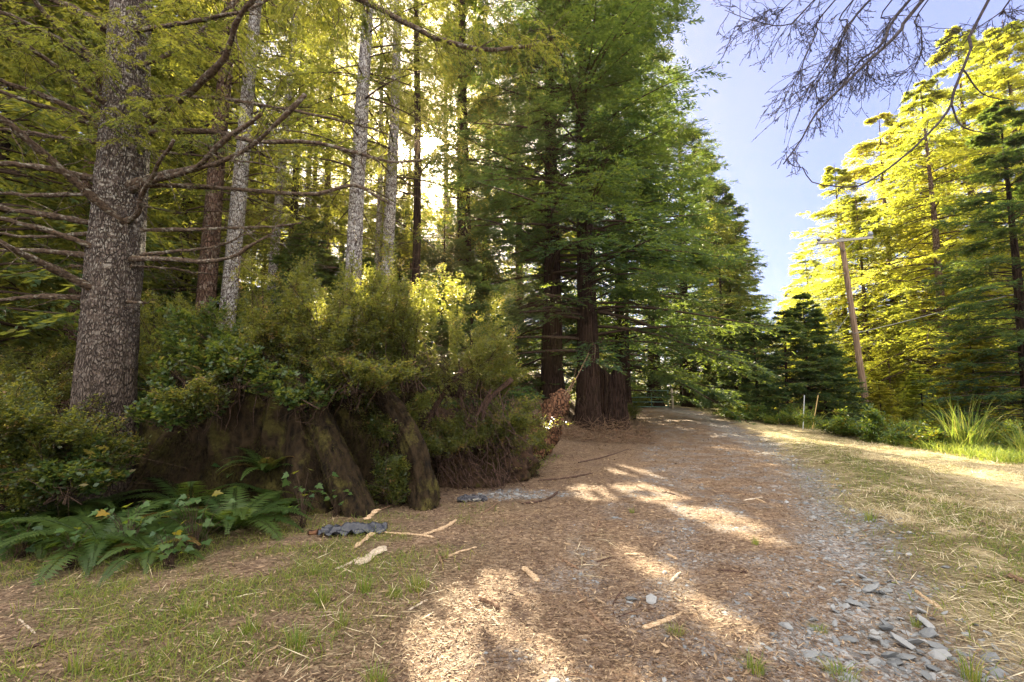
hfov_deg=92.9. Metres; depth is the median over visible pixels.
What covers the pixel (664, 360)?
forest fir
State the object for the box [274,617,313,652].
grass tuft
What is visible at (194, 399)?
shrub
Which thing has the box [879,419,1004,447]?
scrub
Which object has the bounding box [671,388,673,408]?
fence post
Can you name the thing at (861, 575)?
stone
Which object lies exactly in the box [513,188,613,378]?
forest fir
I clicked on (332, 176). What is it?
forest fir
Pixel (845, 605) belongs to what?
stone
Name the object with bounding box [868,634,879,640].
stone
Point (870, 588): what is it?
stone
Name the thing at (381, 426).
shrub
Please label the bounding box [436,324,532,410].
shrub
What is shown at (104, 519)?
sword fern
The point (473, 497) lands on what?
charred log
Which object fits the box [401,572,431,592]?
grass tuft
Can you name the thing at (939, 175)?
golden conifer
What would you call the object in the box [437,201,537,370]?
understory sapling
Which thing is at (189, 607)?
grass tuft
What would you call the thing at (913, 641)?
stone
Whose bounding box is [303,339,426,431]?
shrub
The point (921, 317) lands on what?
utility cable
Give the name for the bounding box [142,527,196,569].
thimbleberry plant
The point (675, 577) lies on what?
stick
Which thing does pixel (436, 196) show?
forest fir
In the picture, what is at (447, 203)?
pale trunk tree
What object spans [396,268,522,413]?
shrub
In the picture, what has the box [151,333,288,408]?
shrub
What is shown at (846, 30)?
overhanging tree
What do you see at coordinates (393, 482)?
shrub
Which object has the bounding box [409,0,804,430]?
redwood tree
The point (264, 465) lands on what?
sword fern
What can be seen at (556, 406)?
broken log
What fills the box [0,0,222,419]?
forest fir
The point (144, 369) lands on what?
shrub
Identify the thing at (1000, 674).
stone
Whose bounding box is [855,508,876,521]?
grass tuft
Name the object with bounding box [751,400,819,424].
scrub
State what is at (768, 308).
redwood tree
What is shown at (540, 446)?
shrub
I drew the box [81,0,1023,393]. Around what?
sky
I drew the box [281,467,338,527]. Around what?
thimbleberry plant
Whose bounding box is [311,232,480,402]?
shrub
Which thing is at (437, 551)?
stick
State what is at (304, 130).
pale trunk tree
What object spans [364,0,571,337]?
dark trunk tree
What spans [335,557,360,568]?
splinter
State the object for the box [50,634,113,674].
grass tuft
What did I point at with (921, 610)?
stone
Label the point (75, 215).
forest fir
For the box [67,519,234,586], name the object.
sword fern
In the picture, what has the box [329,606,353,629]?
grass tuft
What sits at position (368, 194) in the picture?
forest fir
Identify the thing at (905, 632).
stone
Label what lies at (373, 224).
forest fir
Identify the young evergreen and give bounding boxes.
[692,308,775,410]
[697,355,729,407]
[711,310,797,421]
[746,310,844,423]
[764,292,873,424]
[789,335,877,421]
[815,357,876,419]
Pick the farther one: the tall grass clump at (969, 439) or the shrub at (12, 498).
the tall grass clump at (969, 439)
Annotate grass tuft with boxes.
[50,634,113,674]
[175,596,213,617]
[237,609,270,635]
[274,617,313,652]
[304,559,323,576]
[309,582,332,606]
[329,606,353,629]
[349,568,380,593]
[354,651,395,681]
[386,582,404,598]
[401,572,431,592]
[664,621,691,637]
[730,645,774,676]
[750,534,761,545]
[806,621,829,632]
[806,651,869,681]
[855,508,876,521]
[907,612,921,627]
[938,645,1005,681]
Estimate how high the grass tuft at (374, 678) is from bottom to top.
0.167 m
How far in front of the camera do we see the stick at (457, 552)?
4.81 m
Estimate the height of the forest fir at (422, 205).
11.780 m
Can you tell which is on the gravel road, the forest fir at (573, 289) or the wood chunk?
the wood chunk
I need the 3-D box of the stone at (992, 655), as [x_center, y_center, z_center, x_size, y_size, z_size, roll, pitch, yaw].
[2.890,1.916,2.946,0.080,0.061,0.084,-1,-6,8]
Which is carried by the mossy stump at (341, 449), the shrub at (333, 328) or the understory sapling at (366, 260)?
the shrub at (333, 328)
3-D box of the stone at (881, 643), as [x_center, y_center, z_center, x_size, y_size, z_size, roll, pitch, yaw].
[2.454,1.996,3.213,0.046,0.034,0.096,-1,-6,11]
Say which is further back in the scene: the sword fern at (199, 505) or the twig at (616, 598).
the sword fern at (199, 505)
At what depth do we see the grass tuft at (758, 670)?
2.83 m
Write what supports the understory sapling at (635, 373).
on the ground at (520, 512)
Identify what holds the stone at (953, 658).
on the gravel road
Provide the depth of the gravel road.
4.16 m
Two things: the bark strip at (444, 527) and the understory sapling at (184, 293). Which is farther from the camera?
the understory sapling at (184, 293)
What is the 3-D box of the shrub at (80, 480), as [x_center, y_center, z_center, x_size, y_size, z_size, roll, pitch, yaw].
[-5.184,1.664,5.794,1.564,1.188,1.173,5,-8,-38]
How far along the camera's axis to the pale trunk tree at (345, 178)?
28.55 m
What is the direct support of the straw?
on the ground at (520, 512)
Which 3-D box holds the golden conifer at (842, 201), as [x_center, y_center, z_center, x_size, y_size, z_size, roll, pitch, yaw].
[25.905,-2.607,38.097,14.406,23.956,13.756,2,-6,-19]
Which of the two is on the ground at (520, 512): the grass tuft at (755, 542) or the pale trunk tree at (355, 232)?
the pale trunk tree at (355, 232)
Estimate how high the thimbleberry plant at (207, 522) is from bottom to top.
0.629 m
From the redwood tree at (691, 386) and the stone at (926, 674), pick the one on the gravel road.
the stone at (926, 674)
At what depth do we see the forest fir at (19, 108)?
11.39 m
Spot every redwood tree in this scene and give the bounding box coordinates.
[409,0,732,416]
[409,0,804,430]
[494,0,784,424]
[565,41,769,405]
[627,97,784,407]
[640,144,778,406]
[671,187,796,402]
[738,271,780,404]
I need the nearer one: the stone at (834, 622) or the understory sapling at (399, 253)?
the stone at (834, 622)
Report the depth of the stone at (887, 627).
3.37 m
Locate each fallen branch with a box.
[307,525,341,534]
[522,491,557,503]
[538,473,591,480]
[577,588,607,630]
[578,449,628,462]
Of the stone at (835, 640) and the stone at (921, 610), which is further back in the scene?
the stone at (921, 610)
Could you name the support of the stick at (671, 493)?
on the gravel road
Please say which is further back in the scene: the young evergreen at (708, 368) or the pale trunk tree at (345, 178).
the young evergreen at (708, 368)
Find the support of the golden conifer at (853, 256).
on the ground at (520, 512)
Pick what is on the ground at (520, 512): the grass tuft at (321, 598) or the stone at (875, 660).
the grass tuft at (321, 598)
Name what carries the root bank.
on the ground at (520, 512)
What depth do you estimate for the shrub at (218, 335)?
7.21 m
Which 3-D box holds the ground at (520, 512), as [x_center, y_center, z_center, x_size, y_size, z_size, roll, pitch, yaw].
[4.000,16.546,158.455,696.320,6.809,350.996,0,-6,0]
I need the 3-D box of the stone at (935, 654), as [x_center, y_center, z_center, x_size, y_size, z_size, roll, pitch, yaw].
[2.674,1.960,3.038,0.132,0.041,0.105,0,-6,-4]
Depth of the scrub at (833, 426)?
18.32 m
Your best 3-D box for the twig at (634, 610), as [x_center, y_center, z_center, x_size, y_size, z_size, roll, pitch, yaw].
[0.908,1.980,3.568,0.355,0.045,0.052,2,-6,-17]
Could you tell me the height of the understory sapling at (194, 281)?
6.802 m
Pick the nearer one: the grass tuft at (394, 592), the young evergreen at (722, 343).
the grass tuft at (394, 592)
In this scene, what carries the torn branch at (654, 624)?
on the gravel road
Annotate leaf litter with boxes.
[0,372,1023,681]
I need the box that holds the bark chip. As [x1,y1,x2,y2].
[17,663,42,667]
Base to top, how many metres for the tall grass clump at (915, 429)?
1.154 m
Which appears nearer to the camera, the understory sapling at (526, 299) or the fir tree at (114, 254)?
the fir tree at (114, 254)
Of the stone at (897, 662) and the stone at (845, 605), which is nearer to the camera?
the stone at (897, 662)
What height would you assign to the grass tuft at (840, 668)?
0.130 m
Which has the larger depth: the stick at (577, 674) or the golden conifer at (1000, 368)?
the golden conifer at (1000, 368)
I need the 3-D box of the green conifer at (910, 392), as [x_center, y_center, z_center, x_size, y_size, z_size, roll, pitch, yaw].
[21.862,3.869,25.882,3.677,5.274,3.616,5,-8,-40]
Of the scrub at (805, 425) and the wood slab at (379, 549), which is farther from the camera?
the scrub at (805, 425)
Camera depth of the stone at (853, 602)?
3.74 m
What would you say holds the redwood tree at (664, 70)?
on the ground at (520, 512)
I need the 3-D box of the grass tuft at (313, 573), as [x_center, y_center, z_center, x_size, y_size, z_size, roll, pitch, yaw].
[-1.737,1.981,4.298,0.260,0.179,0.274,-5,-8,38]
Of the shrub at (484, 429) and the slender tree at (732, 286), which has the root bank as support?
the shrub at (484, 429)
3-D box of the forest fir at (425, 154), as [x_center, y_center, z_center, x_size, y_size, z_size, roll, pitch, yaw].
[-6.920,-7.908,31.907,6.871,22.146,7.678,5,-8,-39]
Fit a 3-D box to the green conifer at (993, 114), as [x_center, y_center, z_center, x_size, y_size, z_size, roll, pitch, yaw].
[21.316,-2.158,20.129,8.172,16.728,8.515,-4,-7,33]
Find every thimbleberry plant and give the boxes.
[0,517,59,559]
[50,522,97,569]
[88,500,156,557]
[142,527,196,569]
[161,490,236,556]
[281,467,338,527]
[321,489,352,517]
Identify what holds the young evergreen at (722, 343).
on the ground at (520, 512)
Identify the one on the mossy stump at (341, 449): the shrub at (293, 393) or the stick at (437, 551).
the shrub at (293, 393)
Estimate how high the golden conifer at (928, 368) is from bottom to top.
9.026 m
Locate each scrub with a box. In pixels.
[716,401,774,421]
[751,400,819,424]
[768,405,829,428]
[792,406,891,437]
[841,403,961,444]
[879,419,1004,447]
[974,419,1023,450]
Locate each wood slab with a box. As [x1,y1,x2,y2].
[354,532,375,547]
[355,546,386,564]
[363,509,380,519]
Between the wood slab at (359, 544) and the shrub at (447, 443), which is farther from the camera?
the shrub at (447, 443)
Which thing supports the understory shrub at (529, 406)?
on the ground at (520, 512)
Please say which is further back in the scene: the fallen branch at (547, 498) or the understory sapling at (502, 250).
the understory sapling at (502, 250)
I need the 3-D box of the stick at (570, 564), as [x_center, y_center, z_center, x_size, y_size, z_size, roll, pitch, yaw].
[0.523,2.059,4.484,0.242,0.056,0.176,-4,-7,35]
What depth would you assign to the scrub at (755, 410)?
23.42 m
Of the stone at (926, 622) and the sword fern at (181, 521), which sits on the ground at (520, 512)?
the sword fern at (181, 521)
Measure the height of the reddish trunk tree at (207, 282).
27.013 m
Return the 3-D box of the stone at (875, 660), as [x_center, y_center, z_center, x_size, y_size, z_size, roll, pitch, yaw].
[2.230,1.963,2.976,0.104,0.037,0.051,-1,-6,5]
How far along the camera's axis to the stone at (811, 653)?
3.01 m
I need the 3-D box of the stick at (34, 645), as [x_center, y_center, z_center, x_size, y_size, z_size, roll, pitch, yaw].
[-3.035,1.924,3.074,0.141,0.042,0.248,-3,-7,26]
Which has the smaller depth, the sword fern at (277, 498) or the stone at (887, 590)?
the stone at (887, 590)
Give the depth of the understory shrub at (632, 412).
21.21 m
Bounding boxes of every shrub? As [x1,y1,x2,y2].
[0,337,142,414]
[0,370,128,476]
[0,418,119,519]
[0,429,153,523]
[54,385,184,494]
[114,354,233,445]
[122,359,237,434]
[138,279,265,387]
[142,296,269,392]
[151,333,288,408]
[224,241,325,379]
[256,363,350,426]
[260,250,413,397]
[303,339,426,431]
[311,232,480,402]
[341,383,440,478]
[365,448,442,507]
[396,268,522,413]
[396,379,471,411]
[419,406,488,474]
[423,379,547,467]
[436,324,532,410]
[477,387,542,426]
[513,407,559,453]
[627,402,643,420]
[633,395,648,407]
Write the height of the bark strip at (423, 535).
0.028 m
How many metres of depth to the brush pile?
16.37 m
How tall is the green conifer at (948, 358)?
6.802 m
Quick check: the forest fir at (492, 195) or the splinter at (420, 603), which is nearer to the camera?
the splinter at (420, 603)
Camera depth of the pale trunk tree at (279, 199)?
19.79 m
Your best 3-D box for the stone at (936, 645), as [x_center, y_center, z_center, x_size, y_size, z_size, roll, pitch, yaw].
[2.758,1.970,3.134,0.135,0.044,0.078,-3,-7,27]
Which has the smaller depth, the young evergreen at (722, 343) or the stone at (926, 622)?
the stone at (926, 622)
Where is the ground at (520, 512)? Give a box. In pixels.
[0,372,1023,681]
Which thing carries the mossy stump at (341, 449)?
on the ground at (520, 512)
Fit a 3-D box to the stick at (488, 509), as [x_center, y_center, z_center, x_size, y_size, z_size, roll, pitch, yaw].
[-0.302,2.281,6.632,0.045,0.034,0.704,-2,-6,16]
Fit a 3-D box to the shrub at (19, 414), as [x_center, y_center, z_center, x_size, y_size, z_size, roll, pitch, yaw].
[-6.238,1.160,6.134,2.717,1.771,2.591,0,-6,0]
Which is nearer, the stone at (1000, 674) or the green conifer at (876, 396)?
the stone at (1000, 674)
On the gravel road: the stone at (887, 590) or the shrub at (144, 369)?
the stone at (887, 590)
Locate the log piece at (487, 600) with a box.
[479,595,499,608]
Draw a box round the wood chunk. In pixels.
[521,566,539,581]
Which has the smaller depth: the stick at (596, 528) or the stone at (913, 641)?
the stone at (913, 641)
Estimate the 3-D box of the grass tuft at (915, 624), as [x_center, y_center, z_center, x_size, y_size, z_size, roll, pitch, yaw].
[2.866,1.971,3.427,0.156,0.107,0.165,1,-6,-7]
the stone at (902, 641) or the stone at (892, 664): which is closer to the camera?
the stone at (892, 664)
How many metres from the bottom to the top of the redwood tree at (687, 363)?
24.723 m
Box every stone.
[625,596,636,600]
[646,594,656,603]
[778,622,793,631]
[802,650,818,657]
[821,651,833,657]
[831,619,837,626]
[831,635,840,645]
[840,635,858,642]
[841,603,849,608]
[842,672,857,681]
[845,599,862,605]
[856,572,866,577]
[862,583,879,592]
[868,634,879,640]
[868,657,885,664]
[878,659,885,666]
[879,624,893,629]
[879,639,890,647]
[880,588,892,592]
[881,651,898,657]
[886,660,903,664]
[888,662,897,667]
[890,632,915,649]
[895,653,916,659]
[901,630,911,635]
[907,638,924,644]
[915,606,927,613]
[917,614,935,629]
[918,627,936,638]
[921,669,932,680]
[925,664,940,670]
[926,640,949,651]
[928,649,951,659]
[947,656,959,662]
[980,652,999,662]
[989,666,1004,677]
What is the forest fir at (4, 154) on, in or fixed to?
on the ground at (520, 512)
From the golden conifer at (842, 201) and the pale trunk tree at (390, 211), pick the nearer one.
the pale trunk tree at (390, 211)
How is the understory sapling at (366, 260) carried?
on the ground at (520, 512)
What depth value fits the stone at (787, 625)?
3.32 m
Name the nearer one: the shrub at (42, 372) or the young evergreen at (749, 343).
the shrub at (42, 372)
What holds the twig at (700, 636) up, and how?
on the gravel road
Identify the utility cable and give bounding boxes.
[854,294,1013,333]
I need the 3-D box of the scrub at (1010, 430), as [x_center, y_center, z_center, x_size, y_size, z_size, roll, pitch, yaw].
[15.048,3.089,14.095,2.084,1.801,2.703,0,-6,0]
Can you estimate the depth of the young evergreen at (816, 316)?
24.81 m
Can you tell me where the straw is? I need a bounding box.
[0,406,1023,681]
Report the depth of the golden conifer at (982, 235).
38.19 m
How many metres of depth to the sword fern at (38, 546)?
5.33 m
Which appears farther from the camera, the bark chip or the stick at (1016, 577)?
the stick at (1016, 577)
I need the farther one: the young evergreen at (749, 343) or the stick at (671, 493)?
the young evergreen at (749, 343)
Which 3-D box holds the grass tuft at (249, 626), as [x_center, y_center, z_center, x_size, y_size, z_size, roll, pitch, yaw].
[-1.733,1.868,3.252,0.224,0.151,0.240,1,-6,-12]
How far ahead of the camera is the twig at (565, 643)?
3.13 m
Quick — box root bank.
[420,367,572,491]
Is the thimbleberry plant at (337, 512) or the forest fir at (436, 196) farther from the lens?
the forest fir at (436, 196)
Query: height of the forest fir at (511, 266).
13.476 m
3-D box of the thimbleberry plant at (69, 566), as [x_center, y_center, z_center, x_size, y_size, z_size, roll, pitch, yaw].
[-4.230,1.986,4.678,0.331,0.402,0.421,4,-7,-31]
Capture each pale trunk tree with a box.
[101,0,352,387]
[149,0,264,304]
[188,0,377,383]
[230,3,355,352]
[232,0,482,391]
[272,0,490,341]
[283,2,398,262]
[305,0,434,272]
[383,3,500,312]
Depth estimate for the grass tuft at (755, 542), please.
5.11 m
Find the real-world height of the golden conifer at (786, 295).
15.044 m
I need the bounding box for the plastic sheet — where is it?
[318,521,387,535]
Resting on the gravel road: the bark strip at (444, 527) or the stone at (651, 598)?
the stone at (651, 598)
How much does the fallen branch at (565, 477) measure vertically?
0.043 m
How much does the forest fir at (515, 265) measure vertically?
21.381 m
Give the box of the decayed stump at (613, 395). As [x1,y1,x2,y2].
[600,363,630,429]
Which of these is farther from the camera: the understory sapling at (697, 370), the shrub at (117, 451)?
the understory sapling at (697, 370)
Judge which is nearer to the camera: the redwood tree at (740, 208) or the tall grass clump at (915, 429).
the tall grass clump at (915, 429)
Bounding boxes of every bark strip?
[383,531,434,537]
[423,519,456,533]
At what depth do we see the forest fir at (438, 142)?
24.66 m
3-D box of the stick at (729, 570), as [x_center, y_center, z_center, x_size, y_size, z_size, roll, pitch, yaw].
[1.971,2.046,4.346,0.241,0.055,0.043,-2,-6,15]
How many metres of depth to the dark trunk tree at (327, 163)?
24.87 m
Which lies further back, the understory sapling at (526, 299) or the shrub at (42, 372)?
the understory sapling at (526, 299)
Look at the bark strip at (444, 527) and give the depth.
5.62 m
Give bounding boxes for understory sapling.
[136,287,195,435]
[138,261,262,400]
[225,293,315,396]
[241,220,345,393]
[321,255,377,340]
[364,208,445,345]
[402,220,504,406]
[422,264,545,415]
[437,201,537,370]
[484,211,615,392]
[571,322,641,400]
[629,344,645,401]
[661,318,710,404]
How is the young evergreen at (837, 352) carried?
on the ground at (520, 512)
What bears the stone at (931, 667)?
on the gravel road
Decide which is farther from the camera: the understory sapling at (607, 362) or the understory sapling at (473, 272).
the understory sapling at (607, 362)
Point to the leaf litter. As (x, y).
(522, 664)
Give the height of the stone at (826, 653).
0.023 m
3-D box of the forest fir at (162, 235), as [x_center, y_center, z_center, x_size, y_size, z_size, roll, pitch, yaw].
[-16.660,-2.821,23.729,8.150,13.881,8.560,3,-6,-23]
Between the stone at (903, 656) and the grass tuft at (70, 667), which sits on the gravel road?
the stone at (903, 656)
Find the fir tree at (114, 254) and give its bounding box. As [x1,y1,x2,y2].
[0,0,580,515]
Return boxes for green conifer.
[858,382,903,430]
[889,364,951,433]
[905,97,1023,445]
[914,332,1023,443]
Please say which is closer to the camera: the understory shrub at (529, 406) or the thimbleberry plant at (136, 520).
the thimbleberry plant at (136, 520)
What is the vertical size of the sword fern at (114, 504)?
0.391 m
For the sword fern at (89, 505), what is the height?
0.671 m
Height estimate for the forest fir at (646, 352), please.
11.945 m
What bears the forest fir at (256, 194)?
on the ground at (520, 512)
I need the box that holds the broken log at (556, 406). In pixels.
[514,353,588,460]
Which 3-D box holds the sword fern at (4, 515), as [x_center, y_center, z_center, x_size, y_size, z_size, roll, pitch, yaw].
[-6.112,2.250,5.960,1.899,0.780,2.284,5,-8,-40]
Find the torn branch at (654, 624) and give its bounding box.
[642,613,680,629]
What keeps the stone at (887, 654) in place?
on the gravel road
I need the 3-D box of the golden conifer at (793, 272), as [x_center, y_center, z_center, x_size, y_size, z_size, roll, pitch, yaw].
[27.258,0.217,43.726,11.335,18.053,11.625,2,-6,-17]
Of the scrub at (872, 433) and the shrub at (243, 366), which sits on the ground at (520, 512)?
the scrub at (872, 433)
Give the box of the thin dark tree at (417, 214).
[335,0,479,391]
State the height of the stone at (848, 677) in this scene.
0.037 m
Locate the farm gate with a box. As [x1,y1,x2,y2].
[632,390,668,406]
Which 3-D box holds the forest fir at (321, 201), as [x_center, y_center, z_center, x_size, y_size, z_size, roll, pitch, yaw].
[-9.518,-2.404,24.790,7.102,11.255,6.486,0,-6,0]
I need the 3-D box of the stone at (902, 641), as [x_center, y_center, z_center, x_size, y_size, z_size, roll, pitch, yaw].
[2.555,1.965,3.179,0.133,0.087,0.080,-4,-7,36]
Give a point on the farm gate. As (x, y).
(651, 400)
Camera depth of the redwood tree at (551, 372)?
19.69 m
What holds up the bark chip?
on the ground at (520, 512)
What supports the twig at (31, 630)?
on the ground at (520, 512)
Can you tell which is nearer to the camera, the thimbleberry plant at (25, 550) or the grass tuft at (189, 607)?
the grass tuft at (189, 607)
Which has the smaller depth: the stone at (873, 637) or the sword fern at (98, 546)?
the stone at (873, 637)
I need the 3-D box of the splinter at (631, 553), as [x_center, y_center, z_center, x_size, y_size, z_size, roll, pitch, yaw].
[1.185,2.107,4.806,0.162,0.031,0.048,0,-6,0]
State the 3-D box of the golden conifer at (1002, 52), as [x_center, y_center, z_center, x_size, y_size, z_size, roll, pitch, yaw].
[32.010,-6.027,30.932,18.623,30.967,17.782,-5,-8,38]
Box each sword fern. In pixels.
[0,489,168,544]
[0,498,217,585]
[0,499,86,560]
[0,508,116,560]
[47,505,171,537]
[64,497,175,520]
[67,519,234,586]
[100,477,260,528]
[123,485,315,542]
[126,512,226,556]
[218,447,310,479]
[244,489,326,521]
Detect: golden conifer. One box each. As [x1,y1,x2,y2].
[760,249,864,416]
[774,163,938,420]
[774,292,802,398]
[775,196,989,426]
[787,112,1014,423]
[812,78,1023,440]
[842,131,1022,424]
[859,191,965,398]
[859,328,925,425]
[868,25,1023,425]
[884,116,1023,403]
[886,19,1023,438]
[896,325,960,420]
[958,305,1023,428]
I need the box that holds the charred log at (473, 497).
[457,494,487,502]
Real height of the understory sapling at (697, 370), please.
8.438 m
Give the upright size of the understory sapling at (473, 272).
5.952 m
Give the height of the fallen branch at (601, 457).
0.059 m
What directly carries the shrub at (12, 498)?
on the ground at (520, 512)
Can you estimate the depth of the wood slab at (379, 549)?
4.74 m
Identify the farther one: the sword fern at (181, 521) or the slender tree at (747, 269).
the slender tree at (747, 269)
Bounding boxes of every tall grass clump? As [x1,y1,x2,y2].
[883,414,932,444]
[901,392,1015,450]
[986,413,1023,456]
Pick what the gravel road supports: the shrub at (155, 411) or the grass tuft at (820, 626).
the grass tuft at (820, 626)
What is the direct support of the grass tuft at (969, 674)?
on the gravel road
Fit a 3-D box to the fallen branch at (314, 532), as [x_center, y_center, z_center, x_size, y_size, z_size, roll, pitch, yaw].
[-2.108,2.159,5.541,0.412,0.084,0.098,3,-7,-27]
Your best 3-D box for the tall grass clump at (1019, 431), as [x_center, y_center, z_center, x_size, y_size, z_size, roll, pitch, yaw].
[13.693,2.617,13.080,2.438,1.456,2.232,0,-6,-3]
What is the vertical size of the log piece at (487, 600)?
0.062 m
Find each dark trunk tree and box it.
[253,0,386,308]
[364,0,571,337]
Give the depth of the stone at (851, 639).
3.22 m
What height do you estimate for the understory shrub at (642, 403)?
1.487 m
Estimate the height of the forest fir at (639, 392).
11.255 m
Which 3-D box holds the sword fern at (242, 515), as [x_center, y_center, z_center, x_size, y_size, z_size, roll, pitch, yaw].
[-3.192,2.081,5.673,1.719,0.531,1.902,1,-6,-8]
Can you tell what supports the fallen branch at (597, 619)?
on the gravel road
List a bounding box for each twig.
[18,619,35,633]
[551,632,579,655]
[612,589,622,616]
[616,606,657,617]
[677,621,721,645]
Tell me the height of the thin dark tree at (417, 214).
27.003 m
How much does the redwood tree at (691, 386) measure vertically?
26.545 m
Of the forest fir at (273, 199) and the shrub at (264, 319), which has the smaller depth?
the shrub at (264, 319)
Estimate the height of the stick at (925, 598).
0.031 m
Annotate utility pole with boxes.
[816,231,872,408]
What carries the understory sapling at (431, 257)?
on the ground at (520, 512)
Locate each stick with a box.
[0,638,61,655]
[434,548,449,563]
[448,547,476,556]
[480,503,496,514]
[560,668,600,678]
[561,559,582,569]
[592,520,600,535]
[660,491,681,496]
[669,572,680,581]
[718,567,746,573]
[914,590,942,609]
[1007,573,1023,584]
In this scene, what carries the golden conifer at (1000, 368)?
on the ground at (520, 512)
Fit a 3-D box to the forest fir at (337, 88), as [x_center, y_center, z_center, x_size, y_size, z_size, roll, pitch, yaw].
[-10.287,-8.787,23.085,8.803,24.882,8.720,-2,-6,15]
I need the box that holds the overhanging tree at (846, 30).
[703,0,1023,196]
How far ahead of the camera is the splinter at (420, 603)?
3.65 m
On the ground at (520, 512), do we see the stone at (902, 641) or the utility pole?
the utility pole
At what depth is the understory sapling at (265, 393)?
11.84 m
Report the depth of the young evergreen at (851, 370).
26.31 m
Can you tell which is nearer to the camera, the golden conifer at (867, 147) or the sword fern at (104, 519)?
the sword fern at (104, 519)
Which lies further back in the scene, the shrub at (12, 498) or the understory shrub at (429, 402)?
the understory shrub at (429, 402)
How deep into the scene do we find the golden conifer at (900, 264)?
43.51 m
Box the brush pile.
[559,408,658,443]
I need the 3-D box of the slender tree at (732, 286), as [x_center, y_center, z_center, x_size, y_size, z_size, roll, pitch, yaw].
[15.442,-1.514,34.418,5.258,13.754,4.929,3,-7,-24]
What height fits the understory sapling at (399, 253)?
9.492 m
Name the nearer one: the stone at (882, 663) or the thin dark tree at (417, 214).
the stone at (882, 663)
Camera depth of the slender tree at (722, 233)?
33.32 m
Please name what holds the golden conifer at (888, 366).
on the ground at (520, 512)
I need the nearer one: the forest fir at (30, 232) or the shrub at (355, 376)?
the shrub at (355, 376)
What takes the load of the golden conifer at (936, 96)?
on the ground at (520, 512)
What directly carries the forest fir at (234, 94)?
on the ground at (520, 512)
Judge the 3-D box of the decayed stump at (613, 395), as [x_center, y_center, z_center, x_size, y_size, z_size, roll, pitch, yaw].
[4.062,2.264,20.163,1.680,2.741,1.658,0,-6,0]
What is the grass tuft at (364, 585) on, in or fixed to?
on the ground at (520, 512)
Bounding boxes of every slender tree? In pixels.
[690,207,761,407]
[700,228,772,407]
[711,222,775,399]
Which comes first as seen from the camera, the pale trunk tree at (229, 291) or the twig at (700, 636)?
the twig at (700, 636)
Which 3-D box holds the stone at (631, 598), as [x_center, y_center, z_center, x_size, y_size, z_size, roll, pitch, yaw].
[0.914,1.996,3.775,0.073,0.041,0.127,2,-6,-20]
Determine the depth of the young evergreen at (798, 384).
24.27 m
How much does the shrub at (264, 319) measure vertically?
2.519 m
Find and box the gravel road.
[427,405,1023,681]
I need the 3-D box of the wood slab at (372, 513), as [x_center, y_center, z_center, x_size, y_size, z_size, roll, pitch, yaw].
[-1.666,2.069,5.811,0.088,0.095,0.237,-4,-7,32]
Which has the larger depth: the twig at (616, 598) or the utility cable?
the utility cable
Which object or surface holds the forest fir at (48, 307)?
on the ground at (520, 512)
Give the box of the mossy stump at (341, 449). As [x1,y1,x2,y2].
[99,374,440,522]
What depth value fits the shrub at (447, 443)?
8.00 m
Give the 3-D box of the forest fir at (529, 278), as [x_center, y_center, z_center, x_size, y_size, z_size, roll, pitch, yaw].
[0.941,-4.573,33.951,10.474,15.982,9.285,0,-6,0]
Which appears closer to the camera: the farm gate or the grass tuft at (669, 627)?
the grass tuft at (669, 627)
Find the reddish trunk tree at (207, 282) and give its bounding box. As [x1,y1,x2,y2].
[75,0,342,390]
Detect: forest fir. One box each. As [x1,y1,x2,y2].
[0,0,83,387]
[0,0,180,410]
[0,0,197,384]
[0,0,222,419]
[0,56,87,374]
[0,70,195,364]
[53,0,271,420]
[55,157,204,389]
[138,0,303,357]
[176,0,385,317]
[220,159,301,391]
[254,12,374,301]
[278,186,347,372]
[331,52,435,324]
[344,205,397,272]
[345,66,453,284]
[373,172,454,338]
[394,0,530,323]
[421,176,512,352]
[452,85,536,361]
[470,58,572,367]
[485,164,603,371]
[503,250,528,358]
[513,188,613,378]
[565,264,659,407]
[631,286,669,400]
[637,304,679,402]
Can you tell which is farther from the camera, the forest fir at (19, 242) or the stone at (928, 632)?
the forest fir at (19, 242)
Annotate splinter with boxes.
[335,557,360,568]
[408,599,427,610]
[624,553,639,554]
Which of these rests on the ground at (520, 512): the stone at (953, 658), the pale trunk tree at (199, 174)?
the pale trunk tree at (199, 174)
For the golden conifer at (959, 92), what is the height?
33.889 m
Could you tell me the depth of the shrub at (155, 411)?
6.40 m
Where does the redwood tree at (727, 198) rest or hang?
on the ground at (520, 512)
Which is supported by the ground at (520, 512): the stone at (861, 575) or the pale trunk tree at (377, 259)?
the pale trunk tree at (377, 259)
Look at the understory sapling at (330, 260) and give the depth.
14.90 m

